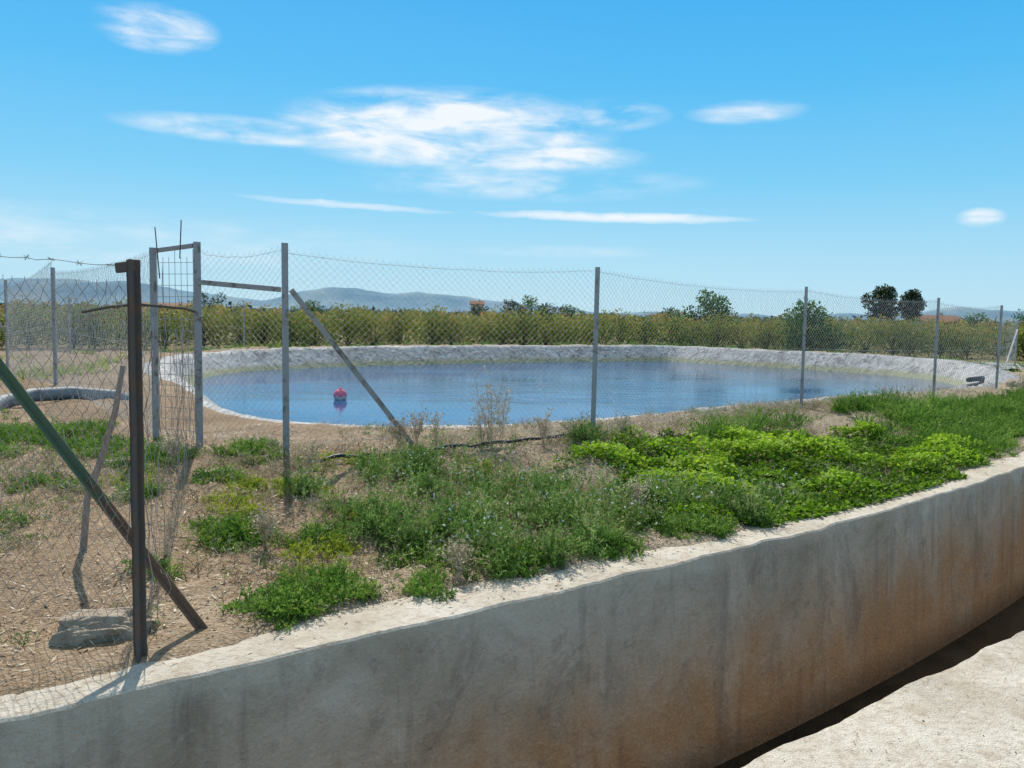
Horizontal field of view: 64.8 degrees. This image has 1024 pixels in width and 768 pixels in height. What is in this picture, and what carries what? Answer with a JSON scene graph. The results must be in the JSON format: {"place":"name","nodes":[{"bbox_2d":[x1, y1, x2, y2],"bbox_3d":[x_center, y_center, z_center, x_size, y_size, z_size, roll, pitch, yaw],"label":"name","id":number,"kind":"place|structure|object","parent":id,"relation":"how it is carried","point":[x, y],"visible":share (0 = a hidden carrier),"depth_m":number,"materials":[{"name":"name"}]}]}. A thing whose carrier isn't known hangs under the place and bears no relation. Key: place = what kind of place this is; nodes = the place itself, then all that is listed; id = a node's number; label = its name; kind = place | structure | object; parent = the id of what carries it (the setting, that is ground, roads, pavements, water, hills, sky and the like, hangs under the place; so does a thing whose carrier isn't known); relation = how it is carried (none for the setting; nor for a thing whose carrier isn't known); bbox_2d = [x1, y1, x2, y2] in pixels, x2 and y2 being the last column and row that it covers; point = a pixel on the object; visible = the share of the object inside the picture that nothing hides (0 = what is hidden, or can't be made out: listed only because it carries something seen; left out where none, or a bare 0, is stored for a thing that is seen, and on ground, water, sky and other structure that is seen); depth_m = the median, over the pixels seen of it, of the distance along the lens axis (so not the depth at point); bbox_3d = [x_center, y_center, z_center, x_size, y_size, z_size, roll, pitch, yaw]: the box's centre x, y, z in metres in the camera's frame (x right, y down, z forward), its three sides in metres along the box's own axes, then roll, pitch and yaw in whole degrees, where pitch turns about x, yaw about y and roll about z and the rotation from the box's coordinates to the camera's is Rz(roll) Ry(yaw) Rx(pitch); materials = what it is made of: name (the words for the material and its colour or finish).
{"place":"outdoors","nodes":[
{"label":"outdoors","id":0,"kind":"place"},
{"bbox_2d":[0,311,1023,695],"bbox_3d":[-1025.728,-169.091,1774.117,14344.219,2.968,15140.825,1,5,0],"label":"ground","id":1,"kind":"structure","parent":0,"point":[92,661],"depth_m":5.41,"materials":[{"name":"soil"}]},
{"bbox_2d":[0,295,63,348],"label":"orchard tree","id":2,"kind":"object","parent":1,"relation":"on","point":[28,324],"visible":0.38,"depth_m":36.29,"materials":[{"name":"green plant"}]},
{"bbox_2d":[0,386,128,410],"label":"water pipe","id":3,"kind":"object","parent":1,"relation":"on","point":[53,393],"visible":0.52,"depth_m":11.85,"materials":[{"name":"grey plastic"}]},
{"bbox_2d":[33,298,114,348],"bbox_3d":[-20.195,-2.726,37.292,3.383,2.543,2.994,1,5,0],"label":"orchard tree","id":4,"kind":"object","parent":1,"relation":"on","point":[75,336],"visible":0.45,"depth_m":36.89,"materials":[{"name":"green plant"}]},
{"bbox_2d":[61,299,127,348],"bbox_3d":[-19.399,-2.721,37.579,2.588,2.562,2.476,3,5,20],"label":"orchard tree","id":5,"kind":"object","parent":1,"relation":"on","point":[93,331],"visible":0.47,"depth_m":37.24,"materials":[{"name":"green plant"}]},
{"bbox_2d":[79,365,124,551],"bbox_3d":[-2.540,0.531,4.993,0.298,1.295,0.051,-2,6,-36],"label":"leaning pole","id":6,"kind":"object","parent":1,"relation":"on","point":[97,471],"visible":0.67,"depth_m":4.97,"materials":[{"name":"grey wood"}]},
{"bbox_2d":[0,254,207,662],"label":"rusty fence","id":7,"kind":"object","parent":1,"relation":"on","point":[135,538],"visible":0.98,"depth_m":3.73,"materials":[{"name":"metal"}]},
{"bbox_2d":[48,607,159,646],"bbox_3d":[-1.977,1.214,3.921,0.486,0.233,0.269,-1,5,-20],"label":"rock","id":8,"kind":"object","parent":1,"relation":"on","point":[74,628],"visible":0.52,"depth_m":3.83,"materials":[{"name":"grey stone"}]},
{"bbox_2d":[4,253,244,435],"bbox_3d":[-10.676,-1.472,21.350,5.957,2.712,28.834,0,5,-17],"label":"chain link fence","id":9,"kind":"object","parent":1,"relation":"on","point":[55,372],"visible":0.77,"depth_m":13.41,"materials":[{"name":"metal"}]},
{"bbox_2d":[99,298,163,347],"bbox_3d":[-18.086,-2.748,37.992,2.862,2.762,2.454,1,5,0],"label":"orchard tree","id":10,"kind":"object","parent":1,"relation":"on","point":[121,313],"visible":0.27,"depth_m":37.74,"materials":[{"name":"green plant"}]},
{"bbox_2d":[0,338,291,382],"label":"bank grass","id":11,"kind":"structure","parent":1,"relation":"on","point":[71,368],"depth_m":17.96,"materials":[{"name":"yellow plant"}]},
{"bbox_2d":[142,308,193,348],"bbox_3d":[-16.544,-2.577,38.266,2.844,2.323,2.554,3,5,17],"label":"orchard tree","id":12,"kind":"object","parent":1,"relation":"on","point":[162,331],"visible":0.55,"depth_m":38.28,"materials":[{"name":"green plant"}]},
{"bbox_2d":[153,426,186,467],"bbox_3d":[-3.036,0.571,7.144,0.293,0.359,0.382,1,5,0],"label":"dry weed","id":13,"kind":"object","parent":1,"relation":"on","point":[174,448],"visible":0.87,"depth_m":7.16,"materials":[{"name":"plant"}]},
{"bbox_2d":[149,220,202,445],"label":"gate","id":14,"kind":"structure","parent":1,"relation":"on","point":[196,262],"depth_m":8.26,"materials":[{"name":"metal"}]},
{"bbox_2d":[171,301,238,348],"bbox_3d":[-14.935,-2.803,39.445,3.168,2.561,2.378,0,5,-12],"label":"orchard tree","id":15,"kind":"object","parent":1,"relation":"on","point":[210,322],"visible":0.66,"depth_m":39.20,"materials":[{"name":"green plant"}]},
{"bbox_2d":[201,291,226,308],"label":"broadleaf tree","id":16,"kind":"object","parent":1,"relation":"on","point":[210,301],"visible":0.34,"depth_m":159.24,"materials":[{"name":"green plant"}]},
{"bbox_2d":[203,300,275,348],"bbox_3d":[-13.376,-2.823,39.676,3.403,2.596,2.959,0,5,-13],"label":"orchard tree","id":17,"kind":"object","parent":1,"relation":"on","point":[239,323],"visible":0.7,"depth_m":39.46,"materials":[{"name":"green plant"}]},
{"bbox_2d":[229,305,290,346],"bbox_3d":[-12.278,-2.751,40.107,3.305,2.446,2.283,4,6,29],"label":"orchard tree","id":18,"kind":"object","parent":1,"relation":"on","point":[266,320],"visible":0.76,"depth_m":39.79,"materials":[{"name":"green plant"}]},
{"bbox_2d":[247,502,291,547],"bbox_3d":[-1.603,0.936,5.301,0.264,0.307,0.239,5,6,38],"label":"dry weed","id":19,"kind":"object","parent":1,"relation":"on","point":[265,523],"visible":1,"depth_m":5.28,"materials":[{"name":"plant"}]},
{"bbox_2d":[260,306,322,346],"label":"orchard tree","id":20,"kind":"object","parent":1,"relation":"on","point":[292,327],"visible":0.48,"depth_m":40.24,"materials":[{"name":"green plant"}]},
{"bbox_2d":[98,446,518,584],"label":"yellow weeds","id":21,"kind":"object","parent":1,"relation":"on","point":[346,548],"visible":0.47,"depth_m":6.12,"materials":[{"name":"green plant"}]},
{"bbox_2d":[294,436,326,478],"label":"dry weed","id":22,"kind":"object","parent":1,"relation":"on","point":[308,457],"visible":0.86,"depth_m":6.97,"materials":[{"name":"plant"}]},
{"bbox_2d":[289,311,342,345],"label":"orchard tree","id":23,"kind":"object","parent":1,"relation":"on","point":[318,340],"visible":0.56,"depth_m":40.69,"materials":[{"name":"green plant"}]},
{"bbox_2d":[305,299,326,314],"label":"broadleaf tree","id":24,"kind":"object","parent":1,"relation":"on","point":[316,307],"visible":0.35,"depth_m":168.96,"materials":[{"name":"green plant"}]},
{"bbox_2d":[323,300,376,345],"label":"orchard tree","id":25,"kind":"object","parent":1,"relation":"on","point":[348,328],"visible":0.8,"depth_m":41.41,"materials":[{"name":"green plant"}]},
{"bbox_2d":[0,407,739,631],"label":"green weeds","id":26,"kind":"object","parent":1,"relation":"on","point":[334,580],"visible":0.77,"depth_m":5.41,"materials":[{"name":"green plant"}]},
{"bbox_2d":[351,308,403,345],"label":"orchard tree","id":27,"kind":"object","parent":1,"relation":"on","point":[374,327],"visible":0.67,"depth_m":41.82,"materials":[{"name":"green plant"}]},
{"bbox_2d":[382,413,409,448],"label":"dry weed","id":28,"kind":"object","parent":1,"relation":"on","point":[398,436],"visible":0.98,"depth_m":8.27,"materials":[{"name":"plant"}]},
{"bbox_2d":[372,307,423,344],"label":"orchard tree","id":29,"kind":"object","parent":1,"relation":"on","point":[397,328],"visible":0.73,"depth_m":42.48,"materials":[{"name":"green plant"}]},
{"bbox_2d":[404,404,431,446],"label":"dry weed","id":30,"kind":"object","parent":1,"relation":"on","point":[416,430],"visible":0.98,"depth_m":8.41,"materials":[{"name":"plant"}]},
{"bbox_2d":[411,303,458,344],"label":"orchard tree","id":31,"kind":"object","parent":1,"relation":"on","point":[432,336],"visible":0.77,"depth_m":42.96,"materials":[{"name":"green plant"}]},
{"bbox_2d":[426,410,446,438],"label":"dry weed","id":32,"kind":"object","parent":1,"relation":"on","point":[435,427],"visible":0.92,"depth_m":8.55,"materials":[{"name":"plant"}]},
{"bbox_2d":[319,430,574,462],"bbox_3d":[-0.470,0.633,8.305,3.180,0.084,0.174,-3,6,-38],"label":"irrigation hose","id":33,"kind":"object","parent":1,"relation":"on","point":[446,445],"visible":0.6,"depth_m":8.26,"materials":[{"name":"black plastic"}]},
{"bbox_2d":[425,311,479,344],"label":"orchard tree","id":34,"kind":"object","parent":1,"relation":"on","point":[453,331],"visible":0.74,"depth_m":43.10,"materials":[{"name":"green plant"}]},
{"bbox_2d":[434,529,489,581],"bbox_3d":[-0.294,1.033,4.856,0.354,0.299,0.262,1,5,0],"label":"dry weed","id":35,"kind":"object","parent":1,"relation":"on","point":[462,555],"visible":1,"depth_m":4.86,"materials":[{"name":"plant"}]},
{"bbox_2d":[144,430,784,624],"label":"dry grass tufts","id":36,"kind":"object","parent":1,"relation":"on","point":[311,499],"visible":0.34,"depth_m":6.13,"materials":[{"name":"plant"}]},
{"bbox_2d":[469,303,490,319],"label":"broadleaf tree","id":37,"kind":"object","parent":1,"relation":"on","point":[481,310],"visible":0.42,"depth_m":198.95,"materials":[{"name":"green plant"}]},
{"bbox_2d":[468,387,500,447],"bbox_3d":[-0.370,0.354,8.489,0.421,0.667,0.352,5,6,40],"label":"dry weed","id":38,"kind":"object","parent":1,"relation":"on","point":[480,423],"visible":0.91,"depth_m":8.42,"materials":[{"name":"plant"}]},
{"bbox_2d":[470,365,504,447],"bbox_3d":[-0.258,0.244,8.461,0.301,0.882,0.416,5,6,38],"label":"dry weed","id":39,"kind":"object","parent":1,"relation":"on","point":[489,389],"visible":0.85,"depth_m":8.51,"materials":[{"name":"plant"}]},
{"bbox_2d":[0,384,975,507],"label":"dry grass tufts","id":40,"kind":"object","parent":1,"relation":"on","point":[460,439],"visible":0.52,"depth_m":8.31,"materials":[{"name":"plant"}]},
{"bbox_2d":[0,396,976,648],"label":"sparse weeds","id":41,"kind":"object","parent":1,"relation":"on","point":[224,576],"visible":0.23,"depth_m":6.21,"materials":[{"name":"green plant"}]},
{"bbox_2d":[461,315,516,344],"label":"orchard tree","id":42,"kind":"object","parent":1,"relation":"on","point":[485,331],"visible":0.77,"depth_m":43.62,"materials":[{"name":"green plant"}]},
{"bbox_2d":[476,399,506,450],"bbox_3d":[-0.213,0.425,8.347,0.371,0.580,0.268,5,6,35],"label":"dry weed","id":43,"kind":"object","parent":1,"relation":"on","point":[488,422],"visible":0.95,"depth_m":8.34,"materials":[{"name":"plant"}]},
{"bbox_2d":[486,382,513,446],"bbox_3d":[-0.110,0.328,8.609,0.298,0.710,0.372,0,5,-17],"label":"dry weed","id":44,"kind":"object","parent":1,"relation":"on","point":[504,411],"visible":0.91,"depth_m":8.60,"materials":[{"name":"plant"}]},
{"bbox_2d":[475,303,529,344],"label":"orchard tree","id":45,"kind":"object","parent":1,"relation":"on","point":[508,321],"visible":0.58,"depth_m":44.26,"materials":[{"name":"green plant"}]},
{"bbox_2d":[0,399,1010,643],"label":"dry grass tufts","id":46,"kind":"object","parent":1,"relation":"on","point":[293,561],"visible":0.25,"depth_m":7.16,"materials":[{"name":"plant"}]},
{"bbox_2d":[0,451,1023,767],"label":"channel wall","id":47,"kind":"structure","parent":1,"relation":"on","point":[708,655],"depth_m":4.92,"materials":[{"name":"concrete"}]},
{"bbox_2d":[0,300,1023,355],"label":"orchard mass","id":48,"kind":"object","parent":1,"relation":"on","point":[579,319],"visible":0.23,"depth_m":50.41,"materials":[{"name":"green plant"}]},
{"bbox_2d":[0,301,1023,331],"bbox_3d":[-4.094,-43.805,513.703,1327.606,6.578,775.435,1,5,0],"label":"distant scrub","id":49,"kind":"object","parent":1,"relation":"on","point":[401,311],"visible":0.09,"depth_m":182.92,"materials":[{"name":"green plant"}]},
{"bbox_2d":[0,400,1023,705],"bbox_3d":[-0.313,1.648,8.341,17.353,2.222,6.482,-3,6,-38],"label":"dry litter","id":50,"kind":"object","parent":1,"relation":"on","point":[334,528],"visible":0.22,"depth_m":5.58,"materials":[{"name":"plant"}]},
{"bbox_2d":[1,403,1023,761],"bbox_3d":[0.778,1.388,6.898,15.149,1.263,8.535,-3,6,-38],"label":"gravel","id":51,"kind":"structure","parent":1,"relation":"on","point":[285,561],"depth_m":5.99,"materials":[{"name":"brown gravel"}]},
{"bbox_2d":[500,299,525,317],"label":"broadleaf tree","id":52,"kind":"object","parent":1,"relation":"on","point":[509,305],"visible":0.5,"depth_m":148.74,"materials":[{"name":"green plant"}]},
{"bbox_2d":[497,304,545,344],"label":"orchard tree","id":53,"kind":"object","parent":1,"relation":"on","point":[518,334],"visible":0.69,"depth_m":44.65,"materials":[{"name":"green plant"}]},
{"bbox_2d":[516,294,544,316],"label":"broadleaf tree","id":54,"kind":"object","parent":1,"relation":"on","point":[527,302],"visible":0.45,"depth_m":148.90,"materials":[{"name":"green plant"}]},
{"bbox_2d":[530,408,556,444],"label":"dry weed","id":55,"kind":"object","parent":1,"relation":"on","point":[541,423],"visible":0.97,"depth_m":8.77,"materials":[{"name":"plant"}]},
{"bbox_2d":[521,307,570,344],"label":"orchard tree","id":56,"kind":"object","parent":1,"relation":"on","point":[546,333],"visible":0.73,"depth_m":45.42,"materials":[{"name":"green plant"}]},
{"bbox_2d":[535,302,563,317],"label":"broadleaf tree","id":57,"kind":"object","parent":1,"relation":"on","point":[558,309],"visible":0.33,"depth_m":154.22,"materials":[{"name":"green plant"}]},
{"bbox_2d":[279,411,820,581],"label":"feathery weeds","id":58,"kind":"object","parent":1,"relation":"on","point":[384,518],"visible":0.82,"depth_m":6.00,"materials":[{"name":"green plant"}]},
{"bbox_2d":[306,421,803,540],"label":"weed flowers","id":59,"kind":"object","parent":1,"relation":"on","point":[550,492],"visible":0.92,"depth_m":6.34,"materials":[{"name":"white plant"}]},
{"bbox_2d":[547,318,588,344],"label":"orchard tree","id":60,"kind":"object","parent":1,"relation":"on","point":[571,337],"visible":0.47,"depth_m":46.04,"materials":[{"name":"green plant"}]},
{"bbox_2d":[557,304,583,320],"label":"broadleaf tree","id":61,"kind":"object","parent":1,"relation":"on","point":[570,311],"visible":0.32,"depth_m":158.66,"materials":[{"name":"green plant"}]},
{"bbox_2d":[142,345,1019,428],"bbox_3d":[2.294,0.180,23.867,27.513,1.959,20.096,-3,6,-39],"label":"reservoir liner","id":62,"kind":"object","parent":1,"relation":"on","point":[430,353],"visible":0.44,"depth_m":29.73,"materials":[{"name":"grey plastic"}]},
{"bbox_2d":[945,376,984,388],"bbox_3d":[11.946,0.055,20.940,0.832,0.644,3.483,3,5,21],"label":"water pipe","id":63,"kind":"object","parent":62,"relation":"on","point":[979,379],"visible":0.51,"depth_m":20.02,"materials":[{"name":"black plastic"}]},
{"bbox_2d":[567,310,615,344],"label":"orchard tree","id":64,"kind":"object","parent":1,"relation":"on","point":[589,338],"visible":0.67,"depth_m":45.56,"materials":[{"name":"green plant"}]},
{"bbox_2d":[197,243,1023,451],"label":"chain link fence","id":65,"kind":"object","parent":1,"relation":"on","point":[285,348],"visible":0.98,"depth_m":9.40,"materials":[{"name":"metal"}]},
{"bbox_2d":[599,308,645,344],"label":"orchard tree","id":66,"kind":"object","parent":1,"relation":"on","point":[619,339],"visible":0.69,"depth_m":45.95,"materials":[{"name":"green plant"}]},
{"bbox_2d":[612,409,635,435],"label":"dry weed","id":67,"kind":"object","parent":1,"relation":"on","point":[622,422],"visible":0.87,"depth_m":9.36,"materials":[{"name":"plant"}]},
{"bbox_2d":[621,475,651,510],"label":"dry weed","id":68,"kind":"object","parent":1,"relation":"on","point":[636,491],"visible":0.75,"depth_m":6.37,"materials":[{"name":"plant"}]},
{"bbox_2d":[626,311,667,344],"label":"orchard tree","id":69,"kind":"object","parent":1,"relation":"on","point":[644,338],"visible":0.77,"depth_m":46.07,"materials":[{"name":"green plant"}]},
{"bbox_2d":[653,309,692,345],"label":"orchard tree","id":70,"kind":"object","parent":1,"relation":"on","point":[675,335],"visible":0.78,"depth_m":45.67,"materials":[{"name":"green plant"}]},
{"bbox_2d":[670,317,714,346],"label":"orchard tree","id":71,"kind":"object","parent":1,"relation":"on","point":[695,333],"visible":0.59,"depth_m":46.08,"materials":[{"name":"green plant"}]},
{"bbox_2d":[681,288,738,338],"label":"broadleaf tree","id":72,"kind":"object","parent":1,"relation":"on","point":[712,303],"visible":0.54,"depth_m":57.46,"materials":[{"name":"green plant"}]},
{"bbox_2d":[695,309,743,346],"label":"orchard tree","id":73,"kind":"object","parent":1,"relation":"on","point":[715,331],"visible":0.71,"depth_m":45.78,"materials":[{"name":"green plant"}]},
{"bbox_2d":[718,320,773,348],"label":"orchard tree","id":74,"kind":"object","parent":1,"relation":"on","point":[742,340],"visible":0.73,"depth_m":45.86,"materials":[{"name":"green plant"}]},
{"bbox_2d":[735,318,790,350],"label":"orchard tree","id":75,"kind":"object","parent":1,"relation":"on","point":[772,329],"visible":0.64,"depth_m":46.14,"materials":[{"name":"green plant"}]},
{"bbox_2d":[541,420,997,530],"bbox_3d":[2.902,0.747,8.812,6.843,0.485,3.128,-3,6,-40],"label":"ground cover","id":76,"kind":"object","parent":1,"relation":"on","point":[900,459],"visible":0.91,"depth_m":8.28,"materials":[{"name":"green plant"}]},
{"bbox_2d":[766,313,809,350],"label":"orchard tree","id":77,"kind":"object","parent":1,"relation":"on","point":[782,336],"visible":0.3,"depth_m":46.08,"materials":[{"name":"green plant"}]},
{"bbox_2d":[774,298,854,351],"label":"broadleaf tree","id":78,"kind":"object","parent":1,"relation":"on","point":[798,316],"visible":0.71,"depth_m":43.06,"materials":[{"name":"green plant"}]},
{"bbox_2d":[810,315,856,352],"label":"orchard tree","id":79,"kind":"object","parent":1,"relation":"on","point":[836,322],"visible":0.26,"depth_m":45.48,"materials":[{"name":"green plant"}]},
{"bbox_2d":[674,383,1023,458],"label":"bank weeds","id":80,"kind":"object","parent":1,"relation":"on","point":[937,414],"visible":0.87,"depth_m":11.78,"materials":[{"name":"green plant"}]},
{"bbox_2d":[840,315,885,353],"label":"orchard tree","id":81,"kind":"object","parent":1,"relation":"on","point":[862,345],"visible":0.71,"depth_m":45.45,"materials":[{"name":"green plant"}]},
{"bbox_2d":[860,283,902,320],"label":"umbrella pine","id":82,"kind":"object","parent":1,"relation":"on","point":[884,293],"visible":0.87,"depth_m":118.43,"materials":[{"name":"green plant"}]},
{"bbox_2d":[742,631,1023,767],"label":"channel wall","id":83,"kind":"structure","parent":1,"relation":"on","point":[951,713],"depth_m":3.20,"materials":[{"name":"concrete"}]},
{"bbox_2d":[868,315,923,355],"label":"orchard tree","id":84,"kind":"object","parent":1,"relation":"on","point":[893,337],"visible":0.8,"depth_m":45.10,"materials":[{"name":"green plant"}]},
{"bbox_2d":[898,288,926,322],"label":"umbrella pine","id":85,"kind":"object","parent":1,"relation":"on","point":[912,295],"visible":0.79,"depth_m":119.50,"materials":[{"name":"green plant"}]},
{"bbox_2d":[887,315,938,356],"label":"orchard tree","id":86,"kind":"object","parent":1,"relation":"on","point":[909,348],"visible":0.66,"depth_m":45.18,"materials":[{"name":"green plant"}]},
{"bbox_2d":[906,313,962,332],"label":"farmhouse","id":87,"kind":"object","parent":1,"relation":"on","point":[947,317],"visible":0.24,"depth_m":148.00,"materials":[{"name":"paint"}]},
{"bbox_2d":[914,320,969,358],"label":"orchard tree","id":88,"kind":"object","parent":1,"relation":"on","point":[943,339],"visible":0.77,"depth_m":44.63,"materials":[{"name":"green plant"}]},
{"bbox_2d":[944,324,988,358],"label":"orchard tree","id":89,"kind":"object","parent":1,"relation":"on","point":[970,343],"visible":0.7,"depth_m":44.30,"materials":[{"name":"green plant"}]},
{"bbox_2d":[958,312,991,330],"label":"broadleaf tree","id":90,"kind":"object","parent":1,"relation":"on","point":[973,319],"visible":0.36,"depth_m":138.73,"materials":[{"name":"green plant"}]},
{"bbox_2d":[966,319,1023,358],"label":"orchard tree","id":91,"kind":"object","parent":1,"relation":"on","point":[1005,344],"visible":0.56,"depth_m":44.56,"materials":[{"name":"green plant"}]},
{"bbox_2d":[976,362,1023,369],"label":"plastic sheet","id":92,"kind":"object","parent":1,"relation":"on","point":[1012,366],"visible":0.23,"depth_m":28.37,"materials":[{"name":"white plastic"}]},
{"bbox_2d":[1001,326,1023,360],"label":"orchard tree","id":93,"kind":"object","parent":1,"relation":"on","point":[1022,349],"visible":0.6,"depth_m":43.99,"materials":[{"name":"green plant"}]},
{"bbox_2d":[1005,378,1023,386],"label":"rock","id":94,"kind":"object","parent":1,"relation":"on","point":[1012,381],"visible":0.59,"depth_m":19.28,"materials":[{"name":"beige stone"}]},
{"bbox_2d":[0,278,1023,323],"bbox_3d":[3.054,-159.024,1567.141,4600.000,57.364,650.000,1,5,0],"label":"hills","id":95,"kind":"structure","parent":0,"point":[384,301],"depth_m":1449.67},
{"bbox_2d":[0,0,1023,315],"label":"sky","id":96,"kind":"structure","parent":0,"point":[851,148],"materials":[{"name":"blue"}]},
{"bbox_2d":[109,339,1023,371],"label":"bank grass","id":97,"kind":"structure","parent":0,"point":[495,343],"depth_m":32.47,"materials":[{"name":"green plant"}]},
{"bbox_2d":[194,361,955,426],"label":"reservoir water","id":98,"kind":"structure","parent":0,"point":[391,398],"depth_m":20.92,"materials":[{"name":"blue liquid"}]},
{"bbox_2d":[333,387,346,399],"bbox_3d":[-3.725,0.210,17.488,0.296,0.361,0.296,1,5,0],"label":"buoy","id":99,"kind":"object","parent":98,"relation":"on","point":[338,393],"visible":0.78,"depth_m":17.39,"materials":[{"name":"paint"}]},
{"bbox_2d":[714,596,1023,767],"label":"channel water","id":100,"kind":"structure","parent":0,"point":[1005,623],"depth_m":7.18,"materials":[{"name":"brown liquid"}]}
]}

